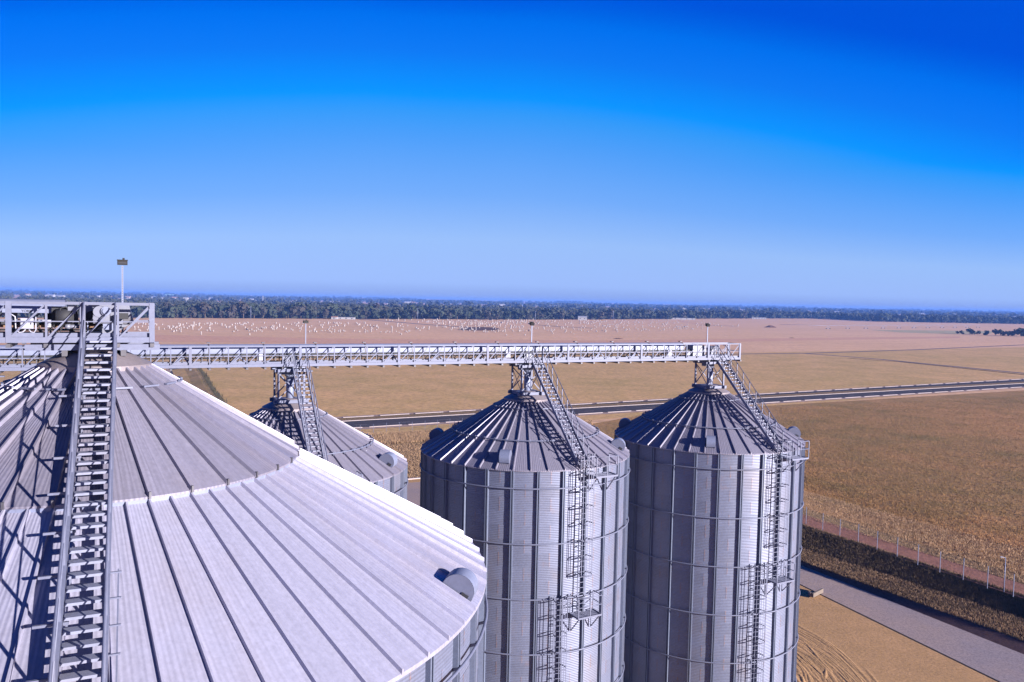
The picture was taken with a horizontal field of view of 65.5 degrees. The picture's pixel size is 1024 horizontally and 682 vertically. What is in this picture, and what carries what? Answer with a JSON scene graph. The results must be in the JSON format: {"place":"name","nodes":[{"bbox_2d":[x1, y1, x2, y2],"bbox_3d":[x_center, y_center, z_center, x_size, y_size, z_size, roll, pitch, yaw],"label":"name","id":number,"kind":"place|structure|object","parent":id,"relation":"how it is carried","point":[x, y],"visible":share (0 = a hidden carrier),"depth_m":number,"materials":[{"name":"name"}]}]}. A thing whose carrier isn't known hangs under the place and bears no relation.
{"place":"outdoors","nodes":[
{"label":"outdoors","id":0,"kind":"place"},
{"bbox_2d":[172,368,215,397],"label":"ditch bank","id":1,"kind":"structure","parent":0,"point":[193,377],"depth_m":264.20,"materials":[{"name":"brown soil"}]},
{"bbox_2d":[383,439,425,477],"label":"brown ground","id":2,"kind":"structure","parent":0,"point":[422,442],"depth_m":148.26,"materials":[{"name":"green plant"}]},
{"bbox_2d":[368,420,591,443],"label":"tall grass","id":3,"kind":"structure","parent":2,"relation":"on","point":[408,436],"depth_m":161.68,"materials":[{"name":"beige plant"}]},
{"bbox_2d":[361,319,458,326],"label":"track","id":4,"kind":"structure","parent":0,"point":[410,323],"depth_m":903.97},
{"bbox_2d":[0,347,1023,433],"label":"dry field","id":5,"kind":"structure","parent":0,"point":[356,390],"depth_m":297.66,"materials":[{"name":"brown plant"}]},
{"bbox_2d":[360,420,450,432],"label":"wire fence","id":6,"kind":"object","parent":5,"relation":"on","point":[399,426],"visible":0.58,"depth_m":168.22,"materials":[{"name":"grey metal"}]},
{"bbox_2d":[0,291,1023,423],"bbox_3d":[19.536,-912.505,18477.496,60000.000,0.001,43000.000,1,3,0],"label":"ground","id":7,"kind":"structure","parent":0,"point":[748,328],"depth_m":768.27,"materials":[{"name":"beige soil"}]},
{"bbox_2d":[133,306,146,317],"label":"tree","id":8,"kind":"object","parent":7,"relation":"on","point":[139,310],"visible":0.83,"depth_m":882.74,"materials":[{"name":"green plant"}]},
{"bbox_2d":[156,311,164,317],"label":"tree","id":9,"kind":"object","parent":7,"relation":"on","point":[161,313],"visible":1,"depth_m":897.04,"materials":[{"name":"green plant"}]},
{"bbox_2d":[165,304,183,317],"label":"tree","id":10,"kind":"object","parent":7,"relation":"on","point":[174,311],"visible":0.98,"depth_m":907.48,"materials":[{"name":"green plant"}]},
{"bbox_2d":[179,308,188,316],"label":"tree","id":11,"kind":"object","parent":7,"relation":"on","point":[183,312],"visible":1,"depth_m":915.89,"materials":[{"name":"green plant"}]},
{"bbox_2d":[179,302,189,317],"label":"tree","id":12,"kind":"object","parent":7,"relation":"on","point":[184,306],"visible":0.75,"depth_m":918.32,"materials":[{"name":"green plant"}]},
{"bbox_2d":[188,307,196,316],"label":"tree","id":13,"kind":"object","parent":7,"relation":"on","point":[193,311],"visible":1,"depth_m":921.53,"materials":[{"name":"green plant"}]},
{"bbox_2d":[199,302,211,317],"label":"tree","id":14,"kind":"object","parent":7,"relation":"on","point":[205,307],"visible":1,"depth_m":928.71,"materials":[{"name":"green plant"}]},
{"bbox_2d":[206,308,216,317],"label":"tree","id":15,"kind":"object","parent":7,"relation":"on","point":[212,312],"visible":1,"depth_m":929.41,"materials":[{"name":"green plant"}]},
{"bbox_2d":[218,304,229,317],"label":"tree","id":16,"kind":"object","parent":7,"relation":"on","point":[223,308],"visible":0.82,"depth_m":948.18,"materials":[{"name":"green plant"}]},
{"bbox_2d":[225,304,237,317],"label":"tree","id":17,"kind":"object","parent":7,"relation":"on","point":[231,311],"visible":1,"depth_m":942.85,"materials":[{"name":"green plant"}]},
{"bbox_2d":[237,301,249,318],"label":"tree","id":18,"kind":"object","parent":7,"relation":"on","point":[243,307],"visible":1,"depth_m":952.78,"materials":[{"name":"green plant"}]},
{"bbox_2d":[244,304,257,317],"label":"tree","id":19,"kind":"object","parent":7,"relation":"on","point":[251,305],"visible":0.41,"depth_m":964.86,"materials":[{"name":"green plant"}]},
{"bbox_2d":[248,306,259,318],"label":"tree","id":20,"kind":"object","parent":7,"relation":"on","point":[255,310],"visible":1,"depth_m":954.93,"materials":[{"name":"green plant"}]},
{"bbox_2d":[259,307,266,318],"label":"tree","id":21,"kind":"object","parent":7,"relation":"on","point":[262,313],"visible":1,"depth_m":963.05,"materials":[{"name":"green plant"}]},
{"bbox_2d":[264,303,276,317],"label":"tree","id":22,"kind":"object","parent":7,"relation":"on","point":[268,306],"visible":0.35,"depth_m":983.09,"materials":[{"name":"green plant"}]},
{"bbox_2d":[268,307,278,318],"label":"tree","id":23,"kind":"object","parent":7,"relation":"on","point":[272,312],"visible":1,"depth_m":971.79,"materials":[{"name":"green plant"}]},
{"bbox_2d":[281,309,290,318],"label":"tree","id":24,"kind":"object","parent":7,"relation":"on","point":[286,312],"visible":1,"depth_m":978.38,"materials":[{"name":"green plant"}]},
{"bbox_2d":[289,306,297,318],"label":"tree","id":25,"kind":"object","parent":7,"relation":"on","point":[294,310],"visible":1,"depth_m":978.68,"materials":[{"name":"green plant"}]},
{"bbox_2d":[289,302,311,309],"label":"tree","id":26,"kind":"object","parent":7,"relation":"on","point":[308,306],"visible":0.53,"depth_m":1009.54,"materials":[{"name":"green plant"}]},
{"bbox_2d":[296,304,306,318],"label":"tree","id":27,"kind":"object","parent":7,"relation":"on","point":[302,309],"visible":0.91,"depth_m":1001.04,"materials":[{"name":"green plant"}]},
{"bbox_2d":[302,311,308,318],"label":"tree","id":28,"kind":"object","parent":7,"relation":"on","point":[305,315],"visible":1,"depth_m":995.95,"materials":[{"name":"green plant"}]},
{"bbox_2d":[317,308,322,317],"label":"tree","id":29,"kind":"object","parent":7,"relation":"on","point":[320,312],"visible":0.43,"depth_m":1025.72,"materials":[{"name":"green plant"}]},
{"bbox_2d":[322,309,328,318],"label":"tree","id":30,"kind":"object","parent":7,"relation":"on","point":[325,312],"visible":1,"depth_m":1008.69,"materials":[{"name":"green plant"}]},
{"bbox_2d":[325,303,337,308],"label":"tree","id":31,"kind":"object","parent":7,"relation":"on","point":[332,304],"visible":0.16,"depth_m":1051.27,"materials":[{"name":"green plant"}]},
{"bbox_2d":[328,306,342,315],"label":"tree","id":32,"kind":"object","parent":7,"relation":"on","point":[336,310],"visible":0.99,"depth_m":1016.72,"materials":[{"name":"green plant"}]},
{"bbox_2d":[341,310,351,316],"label":"tree","id":33,"kind":"object","parent":7,"relation":"on","point":[348,313],"visible":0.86,"depth_m":1026.96,"materials":[{"name":"green plant"}]},
{"bbox_2d":[338,317,355,318],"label":"building","id":34,"kind":"structure","parent":7,"relation":"on","point":[346,317],"depth_m":1015.49,"materials":[{"name":"white paint"}]},
{"bbox_2d":[350,311,358,317],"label":"tree","id":35,"kind":"object","parent":7,"relation":"on","point":[354,314],"visible":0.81,"depth_m":1032.48,"materials":[{"name":"green plant"}]},
{"bbox_2d":[362,310,370,318],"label":"tree","id":36,"kind":"object","parent":7,"relation":"on","point":[366,313],"visible":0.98,"depth_m":1044.96,"materials":[{"name":"green plant"}]},
{"bbox_2d":[365,304,373,315],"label":"tree","id":37,"kind":"object","parent":7,"relation":"on","point":[369,306],"visible":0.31,"depth_m":1065.07,"materials":[{"name":"green plant"}]},
{"bbox_2d":[371,310,381,318],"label":"tree","id":38,"kind":"object","parent":7,"relation":"on","point":[375,314],"visible":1,"depth_m":1044.22,"materials":[{"name":"green plant"}]},
{"bbox_2d":[380,310,391,318],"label":"tree","id":39,"kind":"object","parent":7,"relation":"on","point":[384,313],"visible":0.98,"depth_m":1054.75,"materials":[{"name":"green plant"}]},
{"bbox_2d":[401,310,411,318],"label":"tree","id":40,"kind":"object","parent":7,"relation":"on","point":[405,313],"visible":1,"depth_m":1070.86,"materials":[{"name":"green plant"}]},
{"bbox_2d":[403,303,419,312],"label":"tree","id":41,"kind":"object","parent":7,"relation":"on","point":[413,307],"visible":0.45,"depth_m":1099.51,"materials":[{"name":"green plant"}]},
{"bbox_2d":[411,311,417,317],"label":"tree","id":42,"kind":"object","parent":7,"relation":"on","point":[414,314],"visible":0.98,"depth_m":1084.85,"materials":[{"name":"green plant"}]},
{"bbox_2d":[416,306,428,317],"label":"tree","id":43,"kind":"object","parent":7,"relation":"on","point":[423,312],"visible":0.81,"depth_m":1104.82,"materials":[{"name":"green plant"}]},
{"bbox_2d":[127,318,738,327],"bbox_3d":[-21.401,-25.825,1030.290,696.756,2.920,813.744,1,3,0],"label":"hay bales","id":44,"kind":"object","parent":7,"relation":"on","point":[479,323],"visible":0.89,"depth_m":881.56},
{"bbox_2d":[432,309,443,318],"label":"tree","id":45,"kind":"object","parent":7,"relation":"on","point":[439,312],"visible":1,"depth_m":1103.57,"materials":[{"name":"green plant"}]},
{"bbox_2d":[451,308,463,319],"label":"tree","id":46,"kind":"object","parent":7,"relation":"on","point":[456,312],"visible":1,"depth_m":1119.66,"materials":[{"name":"green plant"}]},
{"bbox_2d":[463,311,471,318],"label":"tree","id":47,"kind":"object","parent":7,"relation":"on","point":[467,314],"visible":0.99,"depth_m":1127.24,"materials":[{"name":"green plant"}]},
{"bbox_2d":[466,306,475,315],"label":"tree","id":48,"kind":"object","parent":7,"relation":"on","point":[471,308],"visible":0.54,"depth_m":1153.22,"materials":[{"name":"green plant"}]},
{"bbox_2d":[458,327,498,330],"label":"burnt patch","id":49,"kind":"object","parent":7,"relation":"on","point":[483,328],"visible":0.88,"depth_m":785.70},
{"bbox_2d":[483,310,490,318],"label":"tree","id":50,"kind":"object","parent":7,"relation":"on","point":[486,313],"visible":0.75,"depth_m":1150.07,"materials":[{"name":"green plant"}]},
{"bbox_2d":[48,333,959,343],"bbox_3d":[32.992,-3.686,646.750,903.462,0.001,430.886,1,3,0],"label":"stubble strip","id":51,"kind":"object","parent":7,"relation":"on","point":[173,338],"visible":0.73,"depth_m":539.14,"materials":[{"name":"beige plant"}]},
{"bbox_2d":[503,311,511,319],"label":"tree","id":52,"kind":"object","parent":7,"relation":"on","point":[507,314],"visible":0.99,"depth_m":1167.79,"materials":[{"name":"green plant"}]},
{"bbox_2d":[506,310,516,318],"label":"tree","id":53,"kind":"object","parent":7,"relation":"on","point":[513,312],"visible":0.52,"depth_m":1195.88,"materials":[{"name":"green plant"}]},
{"bbox_2d":[0,294,1023,323],"bbox_3d":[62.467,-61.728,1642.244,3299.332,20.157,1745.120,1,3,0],"label":"woodland","id":54,"kind":"object","parent":7,"relation":"on","point":[479,310],"visible":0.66,"depth_m":1567.67,"materials":[{"name":"green plant"}]},
{"bbox_2d":[0,289,1023,315],"bbox_3d":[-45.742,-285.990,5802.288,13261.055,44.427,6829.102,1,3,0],"label":"distant woodland","id":55,"kind":"object","parent":7,"relation":"on","point":[379,300],"visible":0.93,"depth_m":3908.11,"materials":[{"name":"green plant"}]},
{"bbox_2d":[513,309,523,319],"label":"tree","id":56,"kind":"object","parent":7,"relation":"on","point":[519,315],"visible":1,"depth_m":1191.14,"materials":[{"name":"green plant"}]},
{"bbox_2d":[536,310,543,318],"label":"tree","id":57,"kind":"object","parent":7,"relation":"on","point":[540,315],"visible":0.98,"depth_m":1216.20,"materials":[{"name":"green plant"}]},
{"bbox_2d":[577,308,589,315],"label":"tree","id":58,"kind":"object","parent":7,"relation":"on","point":[587,311],"visible":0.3,"depth_m":1308.32,"materials":[{"name":"green plant"}]},
{"bbox_2d":[588,311,597,317],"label":"tree","id":59,"kind":"object","parent":7,"relation":"on","point":[593,314],"visible":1,"depth_m":1291.83,"materials":[{"name":"green plant"}]},
{"bbox_2d":[598,311,605,318],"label":"tree","id":60,"kind":"object","parent":7,"relation":"on","point":[601,315],"visible":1,"depth_m":1302.03,"materials":[{"name":"green plant"}]},
{"bbox_2d":[606,308,613,319],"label":"tree","id":61,"kind":"object","parent":7,"relation":"on","point":[610,312],"visible":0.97,"depth_m":1321.66,"materials":[{"name":"green plant"}]},
{"bbox_2d":[661,318,694,319],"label":"building","id":62,"kind":"structure","parent":7,"relation":"on","point":[684,318],"depth_m":1474.12,"materials":[{"name":"metal"}]},
{"bbox_2d":[336,378,1023,429],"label":"road shoulder","id":63,"kind":"object","parent":7,"relation":"on","point":[671,398],"visible":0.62,"depth_m":233.15},
{"bbox_2d":[688,311,696,318],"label":"tree","id":64,"kind":"object","parent":7,"relation":"on","point":[691,314],"visible":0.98,"depth_m":1529.93,"materials":[{"name":"green plant"}]},
{"bbox_2d":[408,479,999,681],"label":"yard","id":65,"kind":"structure","parent":7,"relation":"on","point":[881,652],"depth_m":66.95,"materials":[{"name":"beige soil"}]},
{"bbox_2d":[0,302,487,681],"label":"grain silo","id":66,"kind":"object","parent":65,"relation":"on","point":[158,524],"visible":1,"depth_m":18.39,"materials":[{"name":"metal"}]},
{"bbox_2d":[0,299,154,347],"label":"conveyor gantry","id":67,"kind":"object","parent":66,"relation":"on","point":[99,319],"visible":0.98,"depth_m":21.96,"materials":[{"name":"metal"}]},
{"bbox_2d":[117,258,127,331],"bbox_3d":[-11.460,-1.264,23.436,0.290,2.350,0.221,0,3,-25],"label":"work lamp","id":68,"kind":"object","parent":67,"relation":"attached to","point":[123,261],"visible":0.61,"depth_m":23.36,"materials":[{"name":"metal"}]},
{"bbox_2d":[248,347,407,499],"bbox_3d":[-12.297,13.164,43.949,13.164,25.714,14.040,0,3,-25],"label":"grain silo","id":69,"kind":"object","parent":65,"relation":"on","point":[306,424],"visible":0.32,"depth_m":42.24,"materials":[{"name":"metal"}]},
{"bbox_2d":[407,477,419,506],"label":"concrete pad","id":70,"kind":"object","parent":65,"relation":"on","point":[413,492],"depth_m":117.02,"materials":[{"name":"paint"}]},
{"bbox_2d":[420,346,629,681],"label":"grain silo","id":71,"kind":"object","parent":65,"relation":"on","point":[526,489],"visible":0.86,"depth_m":44.72,"materials":[{"name":"metal"}]},
{"bbox_2d":[0,341,740,373],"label":"conveyor gantry","id":72,"kind":"object","parent":71,"relation":"on","point":[696,352],"visible":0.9,"depth_m":45.90,"materials":[{"name":"metal"}]},
{"bbox_2d":[303,320,308,356],"bbox_3d":[-11.589,0.012,44.718,0.290,2.430,0.221,0,3,-25],"label":"work lamp","id":73,"kind":"object","parent":72,"relation":"attached to","point":[305,321],"visible":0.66,"depth_m":44.65,"materials":[{"name":"metal"}]},
{"bbox_2d":[529,322,534,342],"bbox_3d":[1.242,-0.016,50.666,0.290,2.430,0.242,0,3,-25],"label":"work lamp","id":74,"kind":"object","parent":72,"relation":"attached to","point":[531,324],"visible":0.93,"depth_m":50.61,"materials":[{"name":"metal"}]},
{"bbox_2d":[705,323,709,354],"bbox_3d":[13.908,-0.055,56.749,0.290,2.430,0.242,0,3,-25],"label":"work lamp","id":75,"kind":"object","parent":72,"relation":"attached to","point":[707,325],"visible":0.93,"depth_m":56.70,"materials":[{"name":"metal"}]},
{"bbox_2d":[614,345,809,681],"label":"grain silo","id":76,"kind":"object","parent":65,"relation":"on","point":[715,508],"visible":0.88,"depth_m":51.22,"materials":[{"name":"metal"}]},
{"bbox_2d":[796,624,877,681],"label":"wheel ruts","id":77,"kind":"structure","parent":65,"relation":"on","point":[826,658],"depth_m":63.70,"materials":[{"name":"beige soil"}]},
{"bbox_2d":[881,313,891,320],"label":"tree","id":78,"kind":"object","parent":7,"relation":"on","point":[887,317],"visible":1,"depth_m":1703.70,"materials":[{"name":"green plant"}]},
{"bbox_2d":[817,325,979,328],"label":"irrigation machine","id":79,"kind":"object","parent":7,"relation":"on","point":[884,325],"visible":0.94,"depth_m":1129.82,"materials":[{"name":"metal"}]},
{"bbox_2d":[801,546,1023,640],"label":"verge","id":80,"kind":"structure","parent":7,"relation":"on","point":[938,602],"depth_m":75.60,"materials":[{"name":"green plant"}]},
{"bbox_2d":[877,330,991,333],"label":"green strip","id":81,"kind":"object","parent":7,"relation":"on","point":[931,331],"visible":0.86,"depth_m":1018.61,"materials":[{"name":"plant"}]},
{"bbox_2d":[931,315,939,321],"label":"tree","id":82,"kind":"object","parent":7,"relation":"on","point":[934,318],"visible":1,"depth_m":1716.92,"materials":[{"name":"green plant"}]},
{"bbox_2d":[850,358,1023,374],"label":"ditch","id":83,"kind":"object","parent":7,"relation":"in","point":[943,366],"visible":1,"depth_m":400.20,"materials":[{"name":"brown soil"}]},
{"bbox_2d":[950,315,961,322],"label":"tree","id":84,"kind":"object","parent":7,"relation":"on","point":[956,318],"visible":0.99,"depth_m":1734.60,"materials":[{"name":"green plant"}]},
{"bbox_2d":[996,329,1005,335],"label":"bushy tree","id":85,"kind":"object","parent":7,"relation":"on","point":[999,331],"visible":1,"depth_m":910.38,"materials":[{"name":"green plant"}]},
{"bbox_2d":[1011,329,1019,334],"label":"bushy tree","id":86,"kind":"object","parent":7,"relation":"on","point":[1015,331],"visible":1,"depth_m":907.15,"materials":[{"name":"green plant"}]},
{"bbox_2d":[1016,328,1023,335],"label":"bushy tree","id":87,"kind":"object","parent":7,"relation":"on","point":[1020,330],"visible":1,"depth_m":904.10,"materials":[{"name":"green plant"}]},
{"bbox_2d":[0,0,1023,311],"label":"sky","id":88,"kind":"structure","parent":0,"point":[866,154],"materials":[{"name":"blue"}]},
{"bbox_2d":[578,316,586,319],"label":"house","id":89,"kind":"structure","parent":0,"point":[582,317],"depth_m":1257.73,"materials":[{"name":"metal"}]},
{"bbox_2d":[335,379,1023,427],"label":"road","id":90,"kind":"structure","parent":0,"point":[446,418],"depth_m":241.00,"materials":[{"name":"grey asphalt"}]},
{"bbox_2d":[337,382,1023,420],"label":"road median","id":91,"kind":"object","parent":90,"relation":"on","point":[446,413],"visible":0.62,"depth_m":227.71,"materials":[{"name":"beige soil"}]},
{"bbox_2d":[592,390,1023,550],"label":"field","id":92,"kind":"structure","parent":0,"point":[607,428],"depth_m":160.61,"materials":[{"name":"brown plant"}]},
{"bbox_2d":[803,490,1023,574],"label":"field edge","id":93,"kind":"object","parent":92,"relation":"on","point":[919,527],"visible":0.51,"depth_m":100.18,"materials":[{"name":"brown plant"}]},
{"bbox_2d":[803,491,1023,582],"bbox_3d":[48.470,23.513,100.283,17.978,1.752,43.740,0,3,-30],"label":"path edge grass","id":94,"kind":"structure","parent":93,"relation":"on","point":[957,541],"depth_m":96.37,"materials":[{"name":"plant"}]},
{"bbox_2d":[803,508,1023,583],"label":"field edge","id":95,"kind":"object","parent":93,"relation":"on","point":[860,529],"visible":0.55,"depth_m":92.60,"materials":[{"name":"brown plant"}]},
{"bbox_2d":[648,345,1014,355],"bbox_3d":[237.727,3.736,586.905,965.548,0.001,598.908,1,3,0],"label":"track","id":96,"kind":"structure","parent":0,"point":[858,351],"depth_m":521.82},
{"bbox_2d":[800,565,1023,681],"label":"concrete road","id":97,"kind":"structure","parent":0,"point":[998,662],"depth_m":70.61,"materials":[{"name":"grey concrete"}]},
{"bbox_2d":[808,588,822,597],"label":"wall","id":98,"kind":"structure","parent":97,"relation":"on","point":[815,593],"depth_m":78.47,"materials":[{"name":"beige concrete"}]},
{"bbox_2d":[801,562,1023,653],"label":"brick slope","id":99,"kind":"structure","parent":0,"point":[1009,642],"depth_m":73.49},
{"bbox_2d":[801,523,1023,616],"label":"bank","id":100,"kind":"structure","parent":0,"point":[1000,593],"depth_m":81.97,"materials":[{"name":"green plant"}]},
{"bbox_2d":[802,514,1023,597],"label":"dirt path","id":101,"kind":"structure","parent":0,"point":[888,546],"depth_m":86.77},
{"bbox_2d":[803,506,1021,596],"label":"wire fence","id":102,"kind":"object","parent":101,"relation":"on","point":[918,553],"visible":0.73,"depth_m":83.54,"materials":[{"name":"grey metal"}]},
{"bbox_2d":[1000,556,1005,591],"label":"lamp post","id":103,"kind":"object","parent":101,"relation":"on","point":[1004,573],"visible":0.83,"depth_m":76.01,"materials":[{"name":"metal"}]},
{"bbox_2d":[802,353,1023,373],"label":"track","id":104,"kind":"structure","parent":0,"point":[923,363],"depth_m":413.57,"materials":[{"name":"beige soil"}]},
{"label":"road verge","id":105,"kind":"structure","parent":0,"visible":0},
{"bbox_2d":[194,368,230,404],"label":"ditch reeds","id":106,"kind":"object","parent":105,"relation":"on","point":[213,389],"visible":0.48,"depth_m":235.02,"materials":[{"name":"plant"}]}
]}

